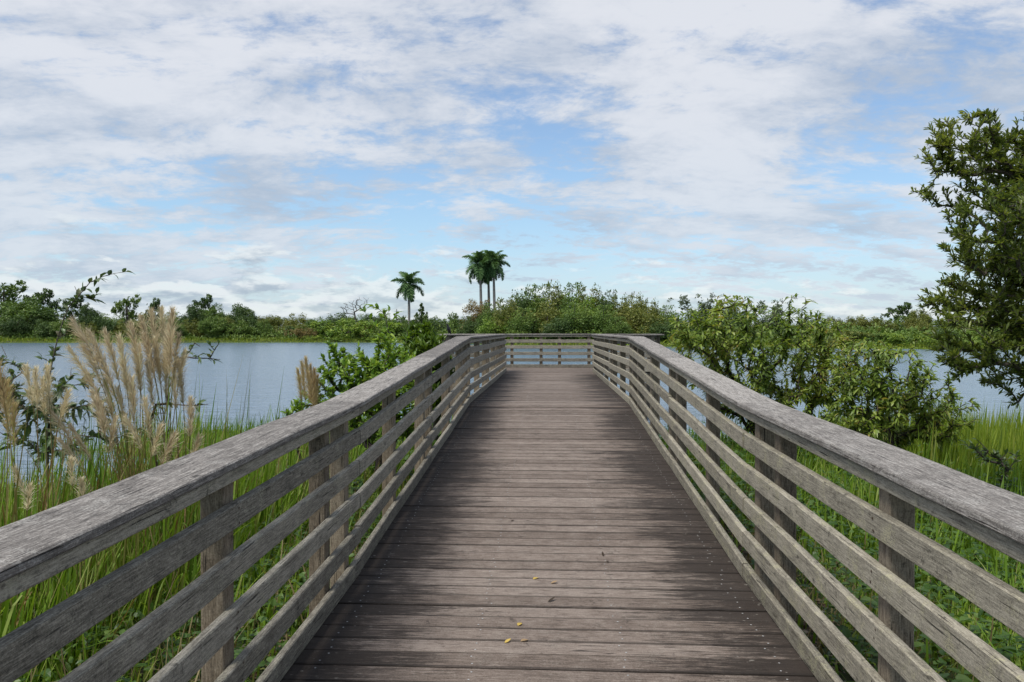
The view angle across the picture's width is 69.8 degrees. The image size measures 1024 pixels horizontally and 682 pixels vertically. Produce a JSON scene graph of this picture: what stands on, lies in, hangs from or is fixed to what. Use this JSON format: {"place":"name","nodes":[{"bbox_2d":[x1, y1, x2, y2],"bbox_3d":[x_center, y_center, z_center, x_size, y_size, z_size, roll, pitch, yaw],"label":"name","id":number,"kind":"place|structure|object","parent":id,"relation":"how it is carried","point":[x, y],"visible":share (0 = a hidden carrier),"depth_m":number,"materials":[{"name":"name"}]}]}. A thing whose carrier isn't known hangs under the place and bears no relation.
{"place":"outdoors","nodes":[
{"label":"outdoors","id":0,"kind":"place"},
{"bbox_2d":[0,333,997,681],"bbox_3d":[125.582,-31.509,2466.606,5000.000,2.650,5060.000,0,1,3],"label":"ground","id":1,"kind":"structure","parent":0,"point":[842,669],"depth_m":4.61,"materials":[{"name":"green plant"}]},
{"bbox_2d":[0,280,28,316],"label":"pine tree","id":2,"kind":"object","parent":1,"relation":"on","point":[11,289],"visible":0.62,"depth_m":172.59,"materials":[{"name":"green plant"}]},
{"bbox_2d":[0,315,32,338],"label":"bush","id":3,"kind":"object","parent":1,"relation":"on","point":[22,327],"visible":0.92,"depth_m":151.98,"materials":[{"name":"green plant"}]},
{"bbox_2d":[0,359,45,626],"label":"plume grass","id":4,"kind":"object","parent":1,"relation":"on","point":[5,388],"depth_m":4.40,"materials":[{"name":"beige plant"}]},
{"bbox_2d":[0,294,59,324],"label":"round tree","id":5,"kind":"object","parent":1,"relation":"on","point":[30,309],"visible":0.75,"depth_m":157.80,"materials":[{"name":"green plant"}]},
{"bbox_2d":[18,288,61,336],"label":"pine tree","id":6,"kind":"object","parent":1,"relation":"on","point":[49,303],"visible":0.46,"depth_m":180.08,"materials":[{"name":"green plant"}]},
{"bbox_2d":[33,318,58,337],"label":"bush","id":7,"kind":"object","parent":1,"relation":"on","point":[41,328],"visible":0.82,"depth_m":152.09,"materials":[{"name":"green plant"}]},
{"bbox_2d":[1,361,112,597],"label":"plume grass","id":8,"kind":"object","parent":1,"relation":"on","point":[34,394],"depth_m":4.64,"materials":[{"name":"beige plant"}]},
{"bbox_2d":[4,455,110,673],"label":"plume grass","id":9,"kind":"object","parent":1,"relation":"on","point":[81,483],"depth_m":4.05,"materials":[{"name":"beige plant"}]},
{"bbox_2d":[48,319,76,337],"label":"bush","id":10,"kind":"object","parent":1,"relation":"on","point":[58,326],"visible":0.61,"depth_m":153.30,"materials":[{"name":"green plant"}]},
{"bbox_2d":[0,268,143,502],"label":"dusky shrub","id":11,"kind":"object","parent":1,"relation":"on","point":[62,386],"visible":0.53,"depth_m":6.63,"materials":[{"name":"green plant"}]},
{"bbox_2d":[55,294,89,322],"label":"pine tree","id":12,"kind":"object","parent":1,"relation":"on","point":[73,310],"visible":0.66,"depth_m":171.61,"materials":[{"name":"green plant"}]},
{"bbox_2d":[77,304,101,327],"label":"round tree","id":13,"kind":"object","parent":1,"relation":"on","point":[86,313],"visible":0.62,"depth_m":163.26,"materials":[{"name":"green plant"}]},
{"bbox_2d":[40,393,162,610],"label":"plume grass","id":14,"kind":"object","parent":1,"relation":"on","point":[101,423],"depth_m":4.66,"materials":[{"name":"beige plant"}]},
{"bbox_2d":[91,315,120,334],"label":"bush","id":15,"kind":"object","parent":1,"relation":"on","point":[108,325],"visible":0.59,"depth_m":156.60,"materials":[{"name":"green plant"}]},
{"bbox_2d":[40,315,193,566],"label":"plume grass","id":16,"kind":"object","parent":1,"relation":"on","point":[88,349],"depth_m":5.11,"materials":[{"name":"beige plant"}]},
{"bbox_2d":[110,294,141,326],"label":"pine tree","id":17,"kind":"object","parent":1,"relation":"on","point":[125,303],"visible":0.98,"depth_m":166.34,"materials":[{"name":"green plant"}]},
{"bbox_2d":[87,394,206,607],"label":"plume grass","id":18,"kind":"object","parent":1,"relation":"on","point":[171,442],"depth_m":4.85,"materials":[{"name":"beige plant"}]},
{"bbox_2d":[145,297,162,323],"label":"pine tree","id":19,"kind":"object","parent":1,"relation":"on","point":[153,304],"visible":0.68,"depth_m":170.35,"materials":[{"name":"plant"}]},
{"bbox_2d":[94,305,224,558],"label":"plume grass","id":20,"kind":"object","parent":1,"relation":"on","point":[156,364],"depth_m":5.55,"materials":[{"name":"beige plant"}]},
{"bbox_2d":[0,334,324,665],"bbox_3d":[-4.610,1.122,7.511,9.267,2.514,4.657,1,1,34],"label":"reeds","id":21,"kind":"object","parent":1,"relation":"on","point":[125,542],"visible":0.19,"depth_m":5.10,"materials":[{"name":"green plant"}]},
{"bbox_2d":[144,340,220,466],"bbox_3d":[-3.044,0.973,6.781,0.746,1.978,0.298,0,1,3],"label":"dusky shrub","id":22,"kind":"object","parent":1,"relation":"on","point":[190,347],"visible":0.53,"depth_m":6.75,"materials":[{"name":"green plant"}]},
{"bbox_2d":[0,365,375,681],"bbox_3d":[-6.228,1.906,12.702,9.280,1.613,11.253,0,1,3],"label":"marsh grass","id":23,"kind":"structure","parent":1,"relation":"on","point":[178,445],"depth_m":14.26,"materials":[{"name":"green plant"}]},
{"bbox_2d":[178,303,205,328],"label":"round tree","id":24,"kind":"object","parent":1,"relation":"on","point":[193,312],"visible":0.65,"depth_m":162.34,"materials":[{"name":"green plant"}]},
{"bbox_2d":[14,494,381,681],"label":"ground cover","id":25,"kind":"object","parent":1,"relation":"on","point":[105,631],"visible":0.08,"depth_m":4.16,"materials":[{"name":"green plant"}]},
{"bbox_2d":[188,293,217,311],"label":"pine tree","id":26,"kind":"object","parent":1,"relation":"on","point":[205,303],"visible":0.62,"depth_m":169.15,"materials":[{"name":"plant"}]},
{"bbox_2d":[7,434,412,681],"bbox_3d":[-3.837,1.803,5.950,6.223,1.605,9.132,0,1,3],"label":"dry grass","id":27,"kind":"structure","parent":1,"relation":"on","point":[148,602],"depth_m":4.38,"materials":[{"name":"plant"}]},
{"bbox_2d":[197,316,225,336],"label":"bush","id":28,"kind":"object","parent":1,"relation":"on","point":[207,326],"visible":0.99,"depth_m":153.60,"materials":[{"name":"green plant"}]},
{"bbox_2d":[199,304,227,321],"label":"round tree","id":29,"kind":"object","parent":1,"relation":"on","point":[211,313],"visible":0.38,"depth_m":163.66,"materials":[{"name":"green plant"}]},
{"bbox_2d":[0,401,452,681],"bbox_3d":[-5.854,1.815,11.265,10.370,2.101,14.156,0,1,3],"label":"tall grass","id":30,"kind":"structure","parent":1,"relation":"on","point":[257,576],"depth_m":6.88,"materials":[{"name":"green plant"}]},
{"bbox_2d":[12,417,450,505],"bbox_3d":[-5.528,1.844,13.053,9.945,0.886,9.973,0,1,3],"label":"ground cover","id":31,"kind":"object","parent":1,"relation":"on","point":[356,488],"visible":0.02,"depth_m":9.37,"materials":[{"name":"green plant"}]},
{"bbox_2d":[212,317,254,337],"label":"bush","id":32,"kind":"object","parent":1,"relation":"on","point":[241,327],"visible":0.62,"depth_m":155.98,"materials":[{"name":"green plant"}]},
{"bbox_2d":[224,302,257,322],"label":"round tree","id":33,"kind":"object","parent":1,"relation":"on","point":[240,310],"visible":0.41,"depth_m":163.20,"materials":[{"name":"green plant"}]},
{"bbox_2d":[236,315,258,332],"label":"round tree","id":34,"kind":"object","parent":1,"relation":"on","point":[250,320],"visible":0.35,"depth_m":159.26,"materials":[{"name":"green plant"}]},
{"bbox_2d":[256,314,283,331],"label":"bush","id":35,"kind":"object","parent":1,"relation":"on","point":[273,322],"visible":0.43,"depth_m":193.68,"materials":[{"name":"green plant"}]},
{"bbox_2d":[277,398,304,460],"bbox_3d":[-2.419,1.306,8.370,0.597,1.340,0.332,0,1,3],"label":"shrub","id":36,"kind":"object","parent":1,"relation":"on","point":[297,407],"visible":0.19,"depth_m":8.35,"materials":[{"name":"green plant"}]},
{"bbox_2d":[283,312,308,328],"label":"bush","id":37,"kind":"object","parent":1,"relation":"on","point":[292,321],"visible":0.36,"depth_m":213.13,"materials":[{"name":"green plant"}]},
{"bbox_2d":[272,355,322,499],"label":"plume grass","id":38,"kind":"object","parent":1,"relation":"on","point":[312,379],"depth_m":7.89,"materials":[{"name":"beige plant"}]},
{"bbox_2d":[308,318,375,340],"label":"bush","id":39,"kind":"object","parent":1,"relation":"on","point":[341,331],"visible":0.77,"depth_m":155.50,"materials":[{"name":"green plant"}]},
{"bbox_2d":[296,332,434,471],"bbox_3d":[-1.897,0.945,9.708,1.731,2.134,1.660,0,1,3],"label":"shrub","id":40,"kind":"object","parent":1,"relation":"on","point":[375,365],"visible":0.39,"depth_m":9.37,"materials":[{"name":"green plant"}]},
{"bbox_2d":[355,320,401,341],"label":"bush","id":41,"kind":"object","parent":1,"relation":"on","point":[370,330],"visible":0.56,"depth_m":152.31,"materials":[{"name":"green plant"}]},
{"bbox_2d":[358,303,413,364],"bbox_3d":[-1.967,0.729,11.542,0.905,2.668,0.342,0,1,3],"label":"sapling","id":42,"kind":"object","parent":1,"relation":"on","point":[384,316],"visible":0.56,"depth_m":11.51,"materials":[{"name":"green plant"}]},
{"bbox_2d":[391,271,424,323],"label":"royal palm","id":43,"kind":"object","parent":1,"relation":"on","point":[406,289],"visible":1,"depth_m":154.55,"materials":[{"name":"green plant"}]},
{"bbox_2d":[411,303,427,324],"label":"conifer","id":44,"kind":"object","parent":1,"relation":"on","point":[419,318],"visible":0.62,"depth_m":165.33,"materials":[{"name":"green plant"}]},
{"bbox_2d":[397,319,454,442],"bbox_3d":[-1.460,0.831,12.598,1.194,2.456,1.352,0,1,3],"label":"shrub","id":45,"kind":"object","parent":1,"relation":"on","point":[427,340],"visible":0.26,"depth_m":12.47,"materials":[{"name":"green plant"}]},
{"bbox_2d":[446,311,470,331],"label":"bush","id":46,"kind":"object","parent":1,"relation":"on","point":[454,321],"visible":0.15,"depth_m":148.39,"materials":[{"name":"green plant"}]},
{"bbox_2d":[455,316,478,333],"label":"bushy tree","id":47,"kind":"object","parent":1,"relation":"on","point":[468,328],"visible":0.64,"depth_m":136.86,"materials":[{"name":"green plant"}]},
{"bbox_2d":[459,298,490,329],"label":"bushy tree","id":48,"kind":"object","parent":1,"relation":"on","point":[476,307],"visible":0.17,"depth_m":140.47,"materials":[{"name":"brown plant"}]},
{"bbox_2d":[462,251,501,307],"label":"royal palm","id":49,"kind":"object","parent":1,"relation":"on","point":[476,259],"visible":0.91,"depth_m":148.80,"materials":[{"name":"green plant"}]},
{"bbox_2d":[474,302,498,333],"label":"bushy tree","id":50,"kind":"object","parent":1,"relation":"on","point":[479,320],"visible":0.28,"depth_m":133.65,"materials":[{"name":"green plant"}]},
{"bbox_2d":[477,314,509,333],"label":"bushy tree","id":51,"kind":"object","parent":1,"relation":"on","point":[492,324],"visible":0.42,"depth_m":127.52,"materials":[{"name":"green plant"}]},
{"bbox_2d":[478,250,510,308],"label":"royal palm","id":52,"kind":"object","parent":1,"relation":"on","point":[494,264],"visible":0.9,"depth_m":148.57,"materials":[{"name":"green plant"}]},
{"bbox_2d":[0,322,1001,345],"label":"undergrowth","id":53,"kind":"object","parent":1,"relation":"on","point":[872,329],"visible":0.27,"depth_m":137.93,"materials":[{"name":"green plant"}]},
{"bbox_2d":[488,295,523,337],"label":"bushy tree","id":54,"kind":"object","parent":1,"relation":"on","point":[510,310],"visible":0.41,"depth_m":128.44,"materials":[{"name":"green plant"}]},
{"bbox_2d":[496,288,533,317],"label":"bushy tree","id":55,"kind":"object","parent":1,"relation":"on","point":[519,303],"visible":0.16,"depth_m":134.08,"materials":[{"name":"green plant"}]},
{"bbox_2d":[504,307,542,339],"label":"bushy tree","id":56,"kind":"object","parent":1,"relation":"on","point":[519,325],"visible":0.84,"depth_m":123.77,"materials":[{"name":"green plant"}]},
{"bbox_2d":[516,283,551,322],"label":"bushy tree","id":57,"kind":"object","parent":1,"relation":"on","point":[535,300],"visible":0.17,"depth_m":134.70,"materials":[{"name":"green plant"}]},
{"bbox_2d":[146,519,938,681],"bbox_3d":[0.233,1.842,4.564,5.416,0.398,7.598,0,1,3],"label":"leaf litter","id":58,"kind":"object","parent":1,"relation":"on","point":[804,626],"visible":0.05,"depth_m":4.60,"materials":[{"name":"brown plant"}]},
{"bbox_2d":[524,300,566,338],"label":"bushy tree","id":59,"kind":"object","parent":1,"relation":"on","point":[547,314],"visible":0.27,"depth_m":125.31,"materials":[{"name":"green plant"}]},
{"bbox_2d":[280,367,818,681],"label":"boardwalk","id":60,"kind":"structure","parent":1,"relation":"on","point":[569,472],"depth_m":4.54,"materials":[{"name":"grey wood"}]},
{"bbox_2d":[0,334,506,681],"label":"railing","id":61,"kind":"object","parent":60,"relation":"attached to","point":[39,547],"visible":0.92,"depth_m":2.81,"materials":[{"name":"grey wood"}]},
{"bbox_2d":[439,334,663,419],"bbox_3d":[1.040,1.735,20.448,6.007,3.872,2.547,0,1,3],"label":"railing","id":62,"kind":"object","parent":60,"relation":"attached to","point":[559,347],"visible":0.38,"depth_m":21.46,"materials":[{"name":"grey wood"}]},
{"bbox_2d":[592,334,1023,681],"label":"railing","id":63,"kind":"object","parent":60,"relation":"attached to","point":[905,482],"visible":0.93,"depth_m":3.08,"materials":[{"name":"grey wood"}]},
{"bbox_2d":[532,279,567,321],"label":"bushy tree","id":64,"kind":"object","parent":1,"relation":"on","point":[553,295],"visible":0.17,"depth_m":135.57,"materials":[{"name":"green plant"}]},
{"bbox_2d":[539,314,578,339],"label":"bushy tree","id":65,"kind":"object","parent":1,"relation":"on","point":[559,327],"visible":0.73,"depth_m":119.64,"materials":[{"name":"green plant"}]},
{"bbox_2d":[554,282,589,317],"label":"bushy tree","id":66,"kind":"object","parent":1,"relation":"on","point":[569,299],"visible":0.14,"depth_m":132.84,"materials":[{"name":"green plant"}]},
{"bbox_2d":[553,301,593,338],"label":"bushy tree","id":67,"kind":"object","parent":1,"relation":"on","point":[581,320],"visible":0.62,"depth_m":120.75,"materials":[{"name":"green plant"}]},
{"bbox_2d":[571,296,604,332],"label":"bushy tree","id":68,"kind":"object","parent":1,"relation":"on","point":[589,306],"visible":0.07,"depth_m":126.90,"materials":[{"name":"green plant"}]},
{"bbox_2d":[576,283,607,310],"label":"bushy tree","id":69,"kind":"object","parent":1,"relation":"on","point":[582,297],"visible":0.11,"depth_m":131.04,"materials":[{"name":"green plant"}]},
{"bbox_2d":[583,304,623,338],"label":"bushy tree","id":70,"kind":"object","parent":1,"relation":"on","point":[598,321],"visible":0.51,"depth_m":119.36,"materials":[{"name":"green plant"}]},
{"bbox_2d":[594,289,617,316],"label":"bushy tree","id":71,"kind":"object","parent":1,"relation":"on","point":[605,301],"visible":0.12,"depth_m":129.63,"materials":[{"name":"green plant"}]},
{"bbox_2d":[600,316,634,333],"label":"bushy tree","id":72,"kind":"object","parent":1,"relation":"on","point":[620,329],"visible":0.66,"depth_m":116.28,"materials":[{"name":"green plant"}]},
{"bbox_2d":[606,292,635,321],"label":"bushy tree","id":73,"kind":"object","parent":1,"relation":"on","point":[618,309],"visible":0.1,"depth_m":126.59,"materials":[{"name":"green plant"}]},
{"bbox_2d":[610,299,649,333],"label":"bushy tree","id":74,"kind":"object","parent":1,"relation":"on","point":[633,313],"visible":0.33,"depth_m":120.05,"materials":[{"name":"green plant"}]},
{"bbox_2d":[620,291,654,321],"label":"bushy tree","id":75,"kind":"object","parent":1,"relation":"on","point":[640,304],"visible":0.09,"depth_m":125.57,"materials":[{"name":"green plant"}]},
{"bbox_2d":[627,306,667,333],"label":"bushy tree","id":76,"kind":"object","parent":1,"relation":"on","point":[648,318],"visible":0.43,"depth_m":117.62,"materials":[{"name":"green plant"}]},
{"bbox_2d":[642,298,668,316],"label":"bushy tree","id":77,"kind":"object","parent":1,"relation":"on","point":[657,312],"visible":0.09,"depth_m":123.68,"materials":[{"name":"green plant"}]},
{"bbox_2d":[635,318,675,341],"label":"bushy tree","id":78,"kind":"object","parent":1,"relation":"on","point":[662,328],"visible":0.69,"depth_m":114.85,"materials":[{"name":"green plant"}]},
{"bbox_2d":[658,305,680,324],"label":"bushy tree","id":79,"kind":"object","parent":1,"relation":"on","point":[664,315],"visible":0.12,"depth_m":121.91,"materials":[{"name":"green plant"}]},
{"bbox_2d":[663,312,691,335],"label":"bushy tree","id":80,"kind":"object","parent":1,"relation":"on","point":[681,320],"visible":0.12,"depth_m":118.86,"materials":[{"name":"green plant"}]},
{"bbox_2d":[667,293,730,331],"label":"feathery tree","id":81,"kind":"object","parent":1,"relation":"on","point":[705,305],"visible":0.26,"depth_m":129.07,"materials":[{"name":"green plant"}]},
{"bbox_2d":[661,293,864,435],"bbox_3d":[4.134,0.656,12.097,3.312,2.881,2.066,0,1,3],"label":"shrub","id":82,"kind":"object","parent":1,"relation":"on","point":[739,342],"visible":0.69,"depth_m":11.71,"materials":[{"name":"green plant"}]},
{"bbox_2d":[747,298,791,329],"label":"feathery tree","id":83,"kind":"object","parent":1,"relation":"on","point":[772,316],"visible":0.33,"depth_m":128.94,"materials":[{"name":"green plant"}]},
{"bbox_2d":[659,403,1023,519],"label":"tall grass","id":84,"kind":"structure","parent":1,"relation":"on","point":[801,459],"depth_m":10.15,"materials":[{"name":"green plant"}]},
{"bbox_2d":[659,421,1023,535],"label":"ground cover","id":85,"kind":"object","parent":1,"relation":"on","point":[1009,484],"visible":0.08,"depth_m":9.22,"materials":[{"name":"green plant"}]},
{"bbox_2d":[828,329,876,342],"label":"bush","id":86,"kind":"object","parent":1,"relation":"on","point":[847,334],"visible":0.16,"depth_m":103.63,"materials":[{"name":"green plant"}]},
{"bbox_2d":[841,314,873,332],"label":"round tree","id":87,"kind":"object","parent":1,"relation":"on","point":[860,321],"visible":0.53,"depth_m":123.60,"materials":[{"name":"green plant"}]},
{"bbox_2d":[693,470,1023,681],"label":"ground cover","id":88,"kind":"object","parent":1,"relation":"on","point":[960,677],"visible":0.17,"depth_m":4.70,"materials":[{"name":"green plant"}]},
{"bbox_2d":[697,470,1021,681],"bbox_3d":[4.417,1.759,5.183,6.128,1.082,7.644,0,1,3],"label":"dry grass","id":89,"kind":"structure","parent":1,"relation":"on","point":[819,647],"depth_m":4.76,"materials":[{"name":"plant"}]},
{"bbox_2d":[705,426,1023,681],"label":"tall grass","id":90,"kind":"structure","parent":1,"relation":"on","point":[993,553],"depth_m":5.70,"materials":[{"name":"green plant"}]},
{"bbox_2d":[870,316,898,332],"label":"bush","id":91,"kind":"object","parent":1,"relation":"on","point":[883,324],"visible":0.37,"depth_m":124.68,"materials":[{"name":"green plant"}]},
{"bbox_2d":[879,302,918,324],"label":"broadleaf tree","id":92,"kind":"object","parent":1,"relation":"on","point":[901,309],"visible":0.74,"depth_m":136.69,"materials":[{"name":"green plant"}]},
{"bbox_2d":[823,337,982,451],"bbox_3d":[5.282,1.010,10.041,2.275,2.140,1.371,0,1,-32],"label":"shrub","id":93,"kind":"object","parent":1,"relation":"on","point":[901,404],"visible":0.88,"depth_m":9.81,"materials":[{"name":"green plant"}]},
{"bbox_2d":[876,332,936,345],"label":"bush","id":94,"kind":"object","parent":1,"relation":"on","point":[892,337],"visible":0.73,"depth_m":100.17,"materials":[{"name":"green plant"}]},
{"bbox_2d":[802,395,1023,485],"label":"marsh grass","id":95,"kind":"structure","parent":1,"relation":"on","point":[1012,426],"depth_m":10.80,"materials":[{"name":"green plant"}]},
{"bbox_2d":[900,308,932,330],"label":"round tree","id":96,"kind":"object","parent":1,"relation":"on","point":[913,319],"visible":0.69,"depth_m":122.06,"materials":[{"name":"green plant"}]},
{"bbox_2d":[908,108,1023,408],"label":"broadleaf tree","id":97,"kind":"object","parent":1,"relation":"on","point":[1004,256],"visible":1,"depth_m":6.87,"materials":[{"name":"green plant"}]},
{"bbox_2d":[960,437,1021,488],"bbox_3d":[4.432,1.429,6.806,0.514,1.063,0.224,0,1,3],"label":"shrub","id":98,"kind":"object","parent":1,"relation":"on","point":[1002,462],"visible":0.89,"depth_m":6.77,"materials":[{"name":"green plant"}]},
{"bbox_2d":[0,342,1023,491],"bbox_3d":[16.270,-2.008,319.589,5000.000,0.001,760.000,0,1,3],"label":"water","id":99,"kind":"structure","parent":0,"point":[267,362],"depth_m":34.82,"materials":[{"name":"blue liquid"}]},
{"bbox_2d":[70,321,104,337],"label":"bushy tree","id":100,"kind":"object","parent":99,"relation":"on","point":[94,329],"visible":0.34,"depth_m":154.40,"materials":[{"name":"green plant"}]},
{"bbox_2d":[111,319,139,337],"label":"bushy tree","id":101,"kind":"object","parent":99,"relation":"on","point":[121,326],"visible":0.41,"depth_m":156.62,"materials":[{"name":"green plant"}]},
{"bbox_2d":[183,318,203,336],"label":"bushy tree","id":102,"kind":"object","parent":99,"relation":"on","point":[192,329],"visible":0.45,"depth_m":158.24,"materials":[{"name":"green plant"}]},
{"bbox_2d":[248,328,280,337],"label":"bush","id":103,"kind":"object","parent":99,"relation":"on","point":[271,332],"visible":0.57,"depth_m":156.93,"materials":[{"name":"green plant"}]},
{"bbox_2d":[283,328,317,338],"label":"bush","id":104,"kind":"object","parent":99,"relation":"on","point":[298,333],"visible":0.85,"depth_m":155.07,"materials":[{"name":"green plant"}]},
{"bbox_2d":[0,336,1010,349],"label":"marsh fringe","id":105,"kind":"object","parent":99,"relation":"on","point":[287,340],"visible":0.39,"depth_m":148.33,"materials":[{"name":"green plant"}]},
{"bbox_2d":[0,0,1023,327],"label":"sky","id":106,"kind":"structure","parent":0,"point":[282,158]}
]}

